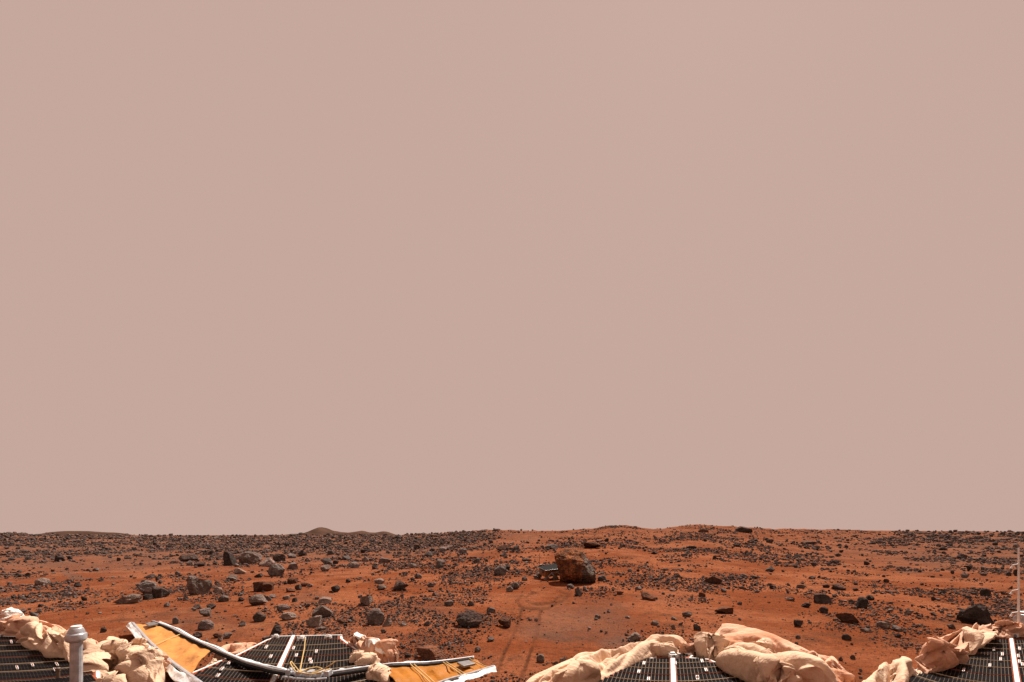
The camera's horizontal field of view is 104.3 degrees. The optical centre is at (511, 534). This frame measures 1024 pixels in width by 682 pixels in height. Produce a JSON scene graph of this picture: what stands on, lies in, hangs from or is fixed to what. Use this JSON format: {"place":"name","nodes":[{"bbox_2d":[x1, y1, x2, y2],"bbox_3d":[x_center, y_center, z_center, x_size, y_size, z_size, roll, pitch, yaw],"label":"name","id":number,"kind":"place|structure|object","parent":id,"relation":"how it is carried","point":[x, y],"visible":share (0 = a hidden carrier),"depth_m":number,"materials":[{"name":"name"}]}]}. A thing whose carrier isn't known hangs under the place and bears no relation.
{"place":"outdoors","nodes":[
{"label":"outdoors","id":0,"kind":"place"},
{"bbox_2d":[42,531,130,534],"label":"hill","id":1,"kind":"structure","parent":0,"point":[78,532],"depth_m":408.09,"materials":[{"name":"soil"}]},
{"bbox_2d":[286,527,394,535],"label":"hill","id":2,"kind":"structure","parent":0,"point":[321,531],"depth_m":443.37,"materials":[{"name":"soil"}]},
{"bbox_2d":[0,524,1023,681],"bbox_3d":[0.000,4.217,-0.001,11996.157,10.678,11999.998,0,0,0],"label":"ground","id":3,"kind":"structure","parent":0,"point":[772,614],"depth_m":8.63,"materials":[{"name":"soil"}]},
{"bbox_2d":[29,611,38,617],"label":"rock","id":4,"kind":"object","parent":3,"relation":"on","point":[33,614],"visible":0.71,"depth_m":6.16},
{"bbox_2d":[34,578,50,584],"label":"rock","id":5,"kind":"object","parent":3,"relation":"on","point":[42,581],"visible":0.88,"depth_m":10.65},
{"bbox_2d":[0,607,97,661],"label":"airbag","id":6,"kind":"object","parent":3,"relation":"on","point":[46,639],"visible":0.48,"depth_m":3.85,"materials":[{"name":"beige fabric"}]},
{"bbox_2d":[0,634,99,681],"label":"solar panel","id":7,"kind":"object","parent":3,"relation":"on","point":[19,662],"visible":0.81,"depth_m":3.26,"materials":[{"name":"black glass"}]},
{"bbox_2d":[55,667,60,678],"bbox_3d":[-3.420,1.077,3.000,0.030,0.147,0.030,0,0,0],"label":"metal post","id":8,"kind":"object","parent":7,"relation":"on","point":[57,670],"visible":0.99,"depth_m":2.99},
{"bbox_2d":[64,625,87,681],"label":"metal post","id":9,"kind":"object","parent":7,"relation":"on","point":[76,636],"visible":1,"depth_m":2.58,"materials":[{"name":"metal"}]},
{"bbox_2d":[54,555,65,561],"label":"rock","id":10,"kind":"object","parent":3,"relation":"on","point":[57,558],"visible":0.91,"depth_m":18.95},
{"bbox_2d":[112,594,141,603],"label":"rock","id":11,"kind":"object","parent":3,"relation":"on","point":[132,598],"visible":0.88,"depth_m":7.77,"materials":[{"name":"stone"}]},
{"bbox_2d":[83,636,170,681],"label":"airbag","id":12,"kind":"object","parent":3,"relation":"on","point":[112,659],"visible":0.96,"depth_m":3.04,"materials":[{"name":"beige fabric"}]},
{"bbox_2d":[135,580,156,593],"bbox_3d":[-8.303,1.241,9.040,0.386,0.380,0.313,0,0,-34],"label":"rock","id":13,"kind":"object","parent":3,"relation":"on","point":[145,587],"visible":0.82,"depth_m":8.97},
{"bbox_2d":[143,594,153,599],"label":"rock","id":14,"kind":"object","parent":3,"relation":"on","point":[147,596],"visible":0.96,"depth_m":8.19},
{"bbox_2d":[152,586,169,598],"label":"rock","id":15,"kind":"object","parent":3,"relation":"on","point":[159,592],"visible":0.87,"depth_m":8.35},
{"bbox_2d":[172,617,178,623],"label":"rock","id":16,"kind":"object","parent":3,"relation":"on","point":[175,620],"visible":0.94,"depth_m":5.79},
{"bbox_2d":[179,553,198,561],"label":"rock","id":17,"kind":"object","parent":3,"relation":"on","point":[187,557],"visible":0.75,"depth_m":20.83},
{"bbox_2d":[192,632,202,637],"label":"rock","id":18,"kind":"object","parent":3,"relation":"on","point":[197,634],"visible":0.88,"depth_m":5.08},
{"bbox_2d":[187,578,211,594],"bbox_3d":[-6.988,1.185,8.868,0.272,0.462,0.438,0,0,29],"label":"rock","id":19,"kind":"object","parent":3,"relation":"on","point":[195,586],"visible":0.94,"depth_m":8.77,"materials":[{"name":"stone"}]},
{"bbox_2d":[194,562,205,566],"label":"rock","id":20,"kind":"object","parent":3,"relation":"on","point":[199,564],"visible":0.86,"depth_m":16.44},
{"bbox_2d":[199,608,210,616],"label":"rock","id":21,"kind":"object","parent":3,"relation":"on","point":[205,612],"visible":0.94,"depth_m":6.45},
{"bbox_2d":[198,619,213,629],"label":"rock","id":22,"kind":"object","parent":3,"relation":"on","point":[207,624],"visible":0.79,"depth_m":5.45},
{"bbox_2d":[126,620,294,681],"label":"rover ramp","id":23,"kind":"structure","parent":3,"relation":"on","point":[186,652],"depth_m":3.74,"materials":[{"name":"gold metal"}]},
{"bbox_2d":[206,603,215,608],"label":"rock","id":24,"kind":"object","parent":3,"relation":"on","point":[212,605],"visible":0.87,"depth_m":7.20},
{"bbox_2d":[213,632,221,637],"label":"rock","id":25,"kind":"object","parent":3,"relation":"on","point":[217,635],"visible":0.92,"depth_m":5.10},
{"bbox_2d":[213,587,222,592],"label":"rock","id":26,"kind":"object","parent":3,"relation":"on","point":[218,590],"visible":0.86,"depth_m":9.07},
{"bbox_2d":[218,595,228,601],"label":"rock","id":27,"kind":"object","parent":3,"relation":"on","point":[223,598],"visible":0.88,"depth_m":8.04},
{"bbox_2d":[222,633,232,638],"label":"rock","id":28,"kind":"object","parent":3,"relation":"on","point":[226,635],"visible":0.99,"depth_m":5.07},
{"bbox_2d":[223,550,237,565],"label":"rock","id":29,"kind":"object","parent":3,"relation":"on","point":[229,559],"visible":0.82,"depth_m":17.18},
{"bbox_2d":[226,574,236,580],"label":"rock","id":30,"kind":"object","parent":3,"relation":"on","point":[231,577],"visible":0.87,"depth_m":11.78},
{"bbox_2d":[206,642,256,665],"bbox_3d":[-2.639,1.235,3.859,0.483,0.369,1.093,0,0,-35],"label":"airbag","id":31,"kind":"object","parent":3,"relation":"on","point":[234,648],"visible":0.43,"depth_m":3.81,"materials":[{"name":"beige fabric"}]},
{"bbox_2d":[234,568,246,573],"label":"rock","id":32,"kind":"object","parent":3,"relation":"on","point":[238,571],"visible":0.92,"depth_m":13.80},
{"bbox_2d":[238,551,261,563],"bbox_3d":[-12.518,1.154,19.049,0.940,0.734,0.872,0,0,-27],"label":"rock","id":33,"kind":"object","parent":3,"relation":"on","point":[249,557],"visible":0.91,"depth_m":18.75,"materials":[{"name":"stone"}]},
{"bbox_2d":[249,594,267,605],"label":"rock","id":34,"kind":"object","parent":3,"relation":"on","point":[258,599],"visible":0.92,"depth_m":7.59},
{"bbox_2d":[253,611,265,621],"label":"rock","id":35,"kind":"object","parent":3,"relation":"on","point":[259,616],"visible":0.92,"depth_m":5.99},
{"bbox_2d":[253,581,273,591],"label":"rock","id":36,"kind":"object","parent":3,"relation":"on","point":[259,586],"visible":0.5,"depth_m":9.30,"materials":[{"name":"stone"}]},
{"bbox_2d":[259,557,274,566],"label":"rock","id":37,"kind":"object","parent":3,"relation":"on","point":[268,562],"visible":0.73,"depth_m":16.70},
{"bbox_2d":[270,623,281,637],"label":"rock","id":38,"kind":"object","parent":3,"relation":"on","point":[276,629],"visible":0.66,"depth_m":5.13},
{"bbox_2d":[268,563,284,576],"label":"rock","id":39,"kind":"object","parent":3,"relation":"on","point":[274,569],"visible":0.88,"depth_m":13.16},
{"bbox_2d":[273,553,285,561],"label":"rock","id":40,"kind":"object","parent":3,"relation":"on","point":[278,557],"visible":0.88,"depth_m":20.36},
{"bbox_2d":[276,604,289,610],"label":"rock","id":41,"kind":"object","parent":3,"relation":"on","point":[282,607],"visible":0.91,"depth_m":6.89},
{"bbox_2d":[175,634,394,681],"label":"solar panel","id":42,"kind":"object","parent":3,"relation":"on","point":[321,651],"visible":0.81,"depth_m":3.39,"materials":[{"name":"black glass"}]},
{"bbox_2d":[282,667,332,680],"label":"hinge rail","id":43,"kind":"object","parent":42,"relation":"attached to","point":[316,677],"visible":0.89,"depth_m":2.68,"materials":[{"name":"metal"}]},
{"bbox_2d":[290,638,335,674],"bbox_3d":[-1.747,0.950,3.300,0.248,0.227,1.754,0,0,-33],"label":"cable","id":44,"kind":"object","parent":42,"relation":"on","point":[312,673],"visible":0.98,"depth_m":2.64,"materials":[{"name":"yellow plastic"}]},
{"bbox_2d":[281,612,296,619],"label":"rock","id":45,"kind":"object","parent":3,"relation":"on","point":[288,616],"visible":0.93,"depth_m":6.11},
{"bbox_2d":[287,553,295,557],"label":"rock","id":46,"kind":"object","parent":3,"relation":"on","point":[290,555],"visible":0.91,"depth_m":22.49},
{"bbox_2d":[287,577,297,583],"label":"rock","id":47,"kind":"object","parent":3,"relation":"on","point":[290,580],"visible":0.85,"depth_m":10.89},
{"bbox_2d":[287,562,297,569],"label":"rock","id":48,"kind":"object","parent":3,"relation":"on","point":[293,565],"visible":0.81,"depth_m":15.94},
{"bbox_2d":[298,550,306,555],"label":"rock","id":49,"kind":"object","parent":3,"relation":"on","point":[302,553],"visible":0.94,"depth_m":23.57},
{"bbox_2d":[306,615,321,626],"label":"rock","id":50,"kind":"object","parent":3,"relation":"on","point":[315,621],"visible":0.81,"depth_m":5.69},
{"bbox_2d":[312,605,332,616],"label":"rock","id":51,"kind":"object","parent":3,"relation":"on","point":[323,611],"visible":0.77,"depth_m":6.23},
{"bbox_2d":[318,596,331,603],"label":"rock","id":52,"kind":"object","parent":3,"relation":"on","point":[325,600],"visible":0.83,"depth_m":7.60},
{"bbox_2d":[320,564,330,570],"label":"rock","id":53,"kind":"object","parent":3,"relation":"on","point":[325,567],"visible":0.98,"depth_m":14.89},
{"bbox_2d":[321,558,332,564],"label":"rock","id":54,"kind":"object","parent":3,"relation":"on","point":[326,561],"visible":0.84,"depth_m":18.02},
{"bbox_2d":[331,585,339,591],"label":"rock","id":55,"kind":"object","parent":3,"relation":"on","point":[335,588],"visible":0.94,"depth_m":9.04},
{"bbox_2d":[337,618,346,623],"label":"rock","id":56,"kind":"object","parent":3,"relation":"on","point":[342,620],"visible":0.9,"depth_m":5.88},
{"bbox_2d":[348,562,359,567],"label":"rock","id":57,"kind":"object","parent":3,"relation":"on","point":[353,565],"visible":0.86,"depth_m":15.89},
{"bbox_2d":[360,595,372,605],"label":"rock","id":58,"kind":"object","parent":3,"relation":"on","point":[366,600],"visible":0.91,"depth_m":7.23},
{"bbox_2d":[345,632,398,681],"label":"airbag","id":59,"kind":"object","parent":3,"relation":"on","point":[376,651],"visible":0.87,"depth_m":3.52,"materials":[{"name":"beige fabric"}]},
{"bbox_2d":[366,608,384,624],"bbox_3d":[-2.007,1.228,5.867,0.243,0.286,0.182,0,0,-35],"label":"rock","id":60,"kind":"object","parent":3,"relation":"on","point":[375,616],"visible":0.91,"depth_m":5.80,"materials":[{"name":"stone"}]},
{"bbox_2d":[374,578,384,583],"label":"rock","id":61,"kind":"object","parent":3,"relation":"on","point":[380,580],"visible":0.88,"depth_m":10.67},
{"bbox_2d":[376,585,385,589],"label":"rock","id":62,"kind":"object","parent":3,"relation":"on","point":[380,587],"visible":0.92,"depth_m":9.38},
{"bbox_2d":[378,557,391,562],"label":"rock","id":63,"kind":"object","parent":3,"relation":"on","point":[383,560],"visible":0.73,"depth_m":18.05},
{"bbox_2d":[383,618,391,626],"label":"rock","id":64,"kind":"object","parent":3,"relation":"on","point":[387,622],"visible":0.89,"depth_m":5.75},
{"bbox_2d":[394,580,408,590],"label":"rock","id":65,"kind":"object","parent":3,"relation":"on","point":[400,585],"visible":0.94,"depth_m":9.31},
{"bbox_2d":[330,656,496,681],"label":"rover ramp","id":66,"kind":"structure","parent":3,"relation":"on","point":[463,669],"depth_m":3.16,"materials":[{"name":"metal"}]},
{"bbox_2d":[414,573,421,578],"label":"rock","id":67,"kind":"object","parent":3,"relation":"on","point":[417,575],"visible":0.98,"depth_m":11.94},
{"bbox_2d":[416,645,445,660],"bbox_3d":[-0.874,1.284,4.295,0.296,0.150,0.194,0,0,25],"label":"rock","id":68,"kind":"object","parent":3,"relation":"on","point":[431,652],"visible":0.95,"depth_m":4.24,"materials":[{"name":"stone"}]},
{"bbox_2d":[436,562,442,568],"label":"rock","id":69,"kind":"object","parent":3,"relation":"on","point":[439,565],"visible":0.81,"depth_m":14.72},
{"bbox_2d":[444,600,453,605],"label":"rock","id":70,"kind":"object","parent":3,"relation":"on","point":[449,603],"visible":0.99,"depth_m":7.39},
{"bbox_2d":[459,548,466,553],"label":"rock","id":71,"kind":"object","parent":3,"relation":"on","point":[462,550],"visible":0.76,"depth_m":20.55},
{"bbox_2d":[456,609,483,627],"bbox_3d":[-0.621,1.251,5.872,0.405,0.273,0.379,0,0,-5],"label":"rock","id":72,"kind":"object","parent":3,"relation":"on","point":[470,618],"visible":0.89,"depth_m":5.76,"materials":[{"name":"stone"}]},
{"bbox_2d":[486,607,494,612],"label":"rock","id":73,"kind":"object","parent":3,"relation":"on","point":[490,609],"visible":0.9,"depth_m":6.74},
{"bbox_2d":[494,564,505,574],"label":"rock","id":74,"kind":"object","parent":3,"relation":"on","point":[501,569],"visible":0.84,"depth_m":11.75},
{"bbox_2d":[496,545,511,549],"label":"rock","id":75,"kind":"object","parent":3,"relation":"on","point":[502,547],"visible":0.81,"depth_m":20.13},
{"bbox_2d":[498,617,510,627],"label":"rock","id":76,"kind":"object","parent":3,"relation":"on","point":[505,622],"visible":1,"depth_m":5.78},
{"bbox_2d":[506,586,512,591],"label":"rock","id":77,"kind":"object","parent":3,"relation":"on","point":[509,588],"visible":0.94,"depth_m":9.09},
{"bbox_2d":[0,524,1023,681],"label":"pebbles","id":78,"kind":"object","parent":3,"relation":"on","point":[413,540],"visible":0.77,"depth_m":15.53,"materials":[{"name":"stone"}]},
{"bbox_2d":[511,582,519,588],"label":"rock","id":79,"kind":"object","parent":3,"relation":"on","point":[514,585],"visible":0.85,"depth_m":9.52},
{"bbox_2d":[536,654,544,662],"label":"rock","id":80,"kind":"object","parent":3,"relation":"on","point":[540,658],"visible":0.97,"depth_m":4.13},
{"bbox_2d":[536,553,559,579],"bbox_3d":[1.101,0.886,11.030,0.707,0.735,0.598,-4,11,-23],"label":"rover","id":81,"kind":"object","parent":3,"relation":"on","point":[548,571],"visible":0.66,"depth_m":10.87,"materials":[{"name":"grey metal"}]},
{"bbox_2d":[545,544,557,548],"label":"rock","id":82,"kind":"object","parent":3,"relation":"on","point":[552,546],"visible":0.83,"depth_m":20.28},
{"bbox_2d":[555,548,595,582],"bbox_3d":[1.665,0.824,10.487,1.064,0.950,1.253,0,0,0],"label":"boulder","id":83,"kind":"object","parent":3,"relation":"on","point":[574,565],"visible":0.99,"depth_m":10.06,"materials":[{"name":"stone"}]},
{"bbox_2d":[575,587,581,595],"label":"rock","id":84,"kind":"object","parent":3,"relation":"on","point":[578,591],"visible":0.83,"depth_m":8.40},
{"bbox_2d":[583,541,600,547],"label":"rock","id":85,"kind":"object","parent":3,"relation":"on","point":[590,544],"visible":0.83,"depth_m":20.24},
{"bbox_2d":[597,575,605,580],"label":"rock","id":86,"kind":"object","parent":3,"relation":"on","point":[601,578],"visible":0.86,"depth_m":10.37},
{"bbox_2d":[526,634,695,681],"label":"airbag","id":87,"kind":"object","parent":3,"relation":"on","point":[599,665],"visible":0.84,"depth_m":3.31,"materials":[{"name":"beige fabric"}]},
{"bbox_2d":[628,632,640,640],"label":"rock","id":88,"kind":"object","parent":3,"relation":"on","point":[634,636],"visible":0.98,"depth_m":4.93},
{"bbox_2d":[641,591,655,600],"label":"rock","id":89,"kind":"object","parent":3,"relation":"on","point":[645,595],"visible":0.91,"depth_m":8.00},
{"bbox_2d":[599,652,744,681],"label":"solar panel","id":90,"kind":"object","parent":3,"relation":"on","point":[679,667],"visible":0.94,"depth_m":3.16,"materials":[{"name":"black glass"}]},
{"bbox_2d":[682,612,691,616],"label":"rock","id":91,"kind":"object","parent":3,"relation":"on","point":[687,614],"visible":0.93,"depth_m":6.36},
{"bbox_2d":[693,624,700,630],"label":"rock","id":92,"kind":"object","parent":3,"relation":"on","point":[696,627],"visible":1,"depth_m":5.44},
{"bbox_2d":[704,576,721,583],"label":"rock","id":93,"kind":"object","parent":3,"relation":"on","point":[711,579],"visible":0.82,"depth_m":10.24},
{"bbox_2d":[715,607,732,613],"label":"rock","id":94,"kind":"object","parent":3,"relation":"on","point":[726,610],"visible":0.92,"depth_m":6.73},
{"bbox_2d":[735,526,752,532],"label":"rock","id":95,"kind":"object","parent":3,"relation":"on","point":[742,529],"visible":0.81,"depth_m":36.07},
{"bbox_2d":[766,566,774,571],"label":"rock","id":96,"kind":"object","parent":3,"relation":"on","point":[770,569],"visible":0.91,"depth_m":13.21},
{"bbox_2d":[694,623,854,681],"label":"airbag","id":97,"kind":"object","parent":3,"relation":"on","point":[744,653],"visible":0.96,"depth_m":3.02,"materials":[{"name":"beige fabric"}]},
{"bbox_2d":[793,619,802,626],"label":"rock","id":98,"kind":"object","parent":3,"relation":"on","point":[798,623],"visible":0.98,"depth_m":5.66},
{"bbox_2d":[801,603,810,607],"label":"rock","id":99,"kind":"object","parent":3,"relation":"on","point":[806,605],"visible":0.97,"depth_m":7.20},
{"bbox_2d":[802,541,817,543],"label":"rock","id":100,"kind":"object","parent":3,"relation":"on","point":[810,542],"visible":0.84,"depth_m":27.46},
{"bbox_2d":[813,593,831,603],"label":"rock","id":101,"kind":"object","parent":3,"relation":"on","point":[820,598],"visible":0.94,"depth_m":7.70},
{"bbox_2d":[819,606,827,612],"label":"rock","id":102,"kind":"object","parent":3,"relation":"on","point":[823,609],"visible":0.88,"depth_m":6.70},
{"bbox_2d":[831,584,845,589],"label":"rock","id":103,"kind":"object","parent":3,"relation":"on","point":[837,586],"visible":0.96,"depth_m":9.70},
{"bbox_2d":[841,634,851,639],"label":"rock","id":104,"kind":"object","parent":3,"relation":"on","point":[846,637],"visible":0.98,"depth_m":4.93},
{"bbox_2d":[835,613,859,622],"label":"rock","id":105,"kind":"object","parent":3,"relation":"on","point":[847,617],"visible":0.82,"depth_m":5.81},
{"bbox_2d":[855,597,867,608],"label":"rock","id":106,"kind":"object","parent":3,"relation":"on","point":[862,602],"visible":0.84,"depth_m":7.14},
{"bbox_2d":[860,628,872,632],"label":"rock","id":107,"kind":"object","parent":3,"relation":"on","point":[867,630],"visible":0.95,"depth_m":5.30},
{"bbox_2d":[876,621,889,628],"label":"rock","id":108,"kind":"object","parent":3,"relation":"on","point":[883,624],"visible":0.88,"depth_m":5.53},
{"bbox_2d":[892,625,901,631],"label":"rock","id":109,"kind":"object","parent":3,"relation":"on","point":[896,628],"visible":0.91,"depth_m":5.43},
{"bbox_2d":[904,610,913,614],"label":"rock","id":110,"kind":"object","parent":3,"relation":"on","point":[908,612],"visible":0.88,"depth_m":6.55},
{"bbox_2d":[862,620,1023,681],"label":"airbag","id":111,"kind":"object","parent":3,"relation":"on","point":[946,652],"visible":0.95,"depth_m":3.22,"materials":[{"name":"beige fabric"}]},
{"bbox_2d":[1013,611,1023,623],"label":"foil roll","id":112,"kind":"object","parent":111,"relation":"on","point":[1021,618],"visible":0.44,"depth_m":4.59,"materials":[{"name":"metal"}]},
{"bbox_2d":[891,633,1023,681],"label":"solar panel","id":113,"kind":"object","parent":3,"relation":"on","point":[998,660],"visible":0.65,"depth_m":3.25,"materials":[{"name":"black glass"}]},
{"bbox_2d":[1010,545,1019,621],"bbox_3d":[5.474,0.608,4.320,0.261,0.983,0.083,0,0,-27],"label":"antenna mast","id":114,"kind":"object","parent":113,"relation":"on","point":[1018,584],"visible":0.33,"depth_m":4.34,"materials":[{"name":"metal"}]},
{"bbox_2d":[956,554,966,558],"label":"rock","id":115,"kind":"object","parent":3,"relation":"on","point":[960,556],"visible":0.84,"depth_m":20.54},
{"bbox_2d":[961,573,969,577],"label":"rock","id":116,"kind":"object","parent":3,"relation":"on","point":[964,575],"visible":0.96,"depth_m":11.46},
{"bbox_2d":[957,603,994,624],"bbox_3d":[6.878,1.199,5.895,0.267,0.383,0.358,0,0,-20],"label":"rock","id":117,"kind":"object","parent":3,"relation":"on","point":[978,613],"visible":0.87,"depth_m":5.83,"materials":[{"name":"stone"}]},
{"bbox_2d":[979,588,990,595],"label":"rock","id":118,"kind":"object","parent":3,"relation":"on","point":[984,592],"visible":0.88,"depth_m":8.48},
{"bbox_2d":[0,0,1023,534],"label":"sky","id":119,"kind":"structure","parent":0,"point":[279,267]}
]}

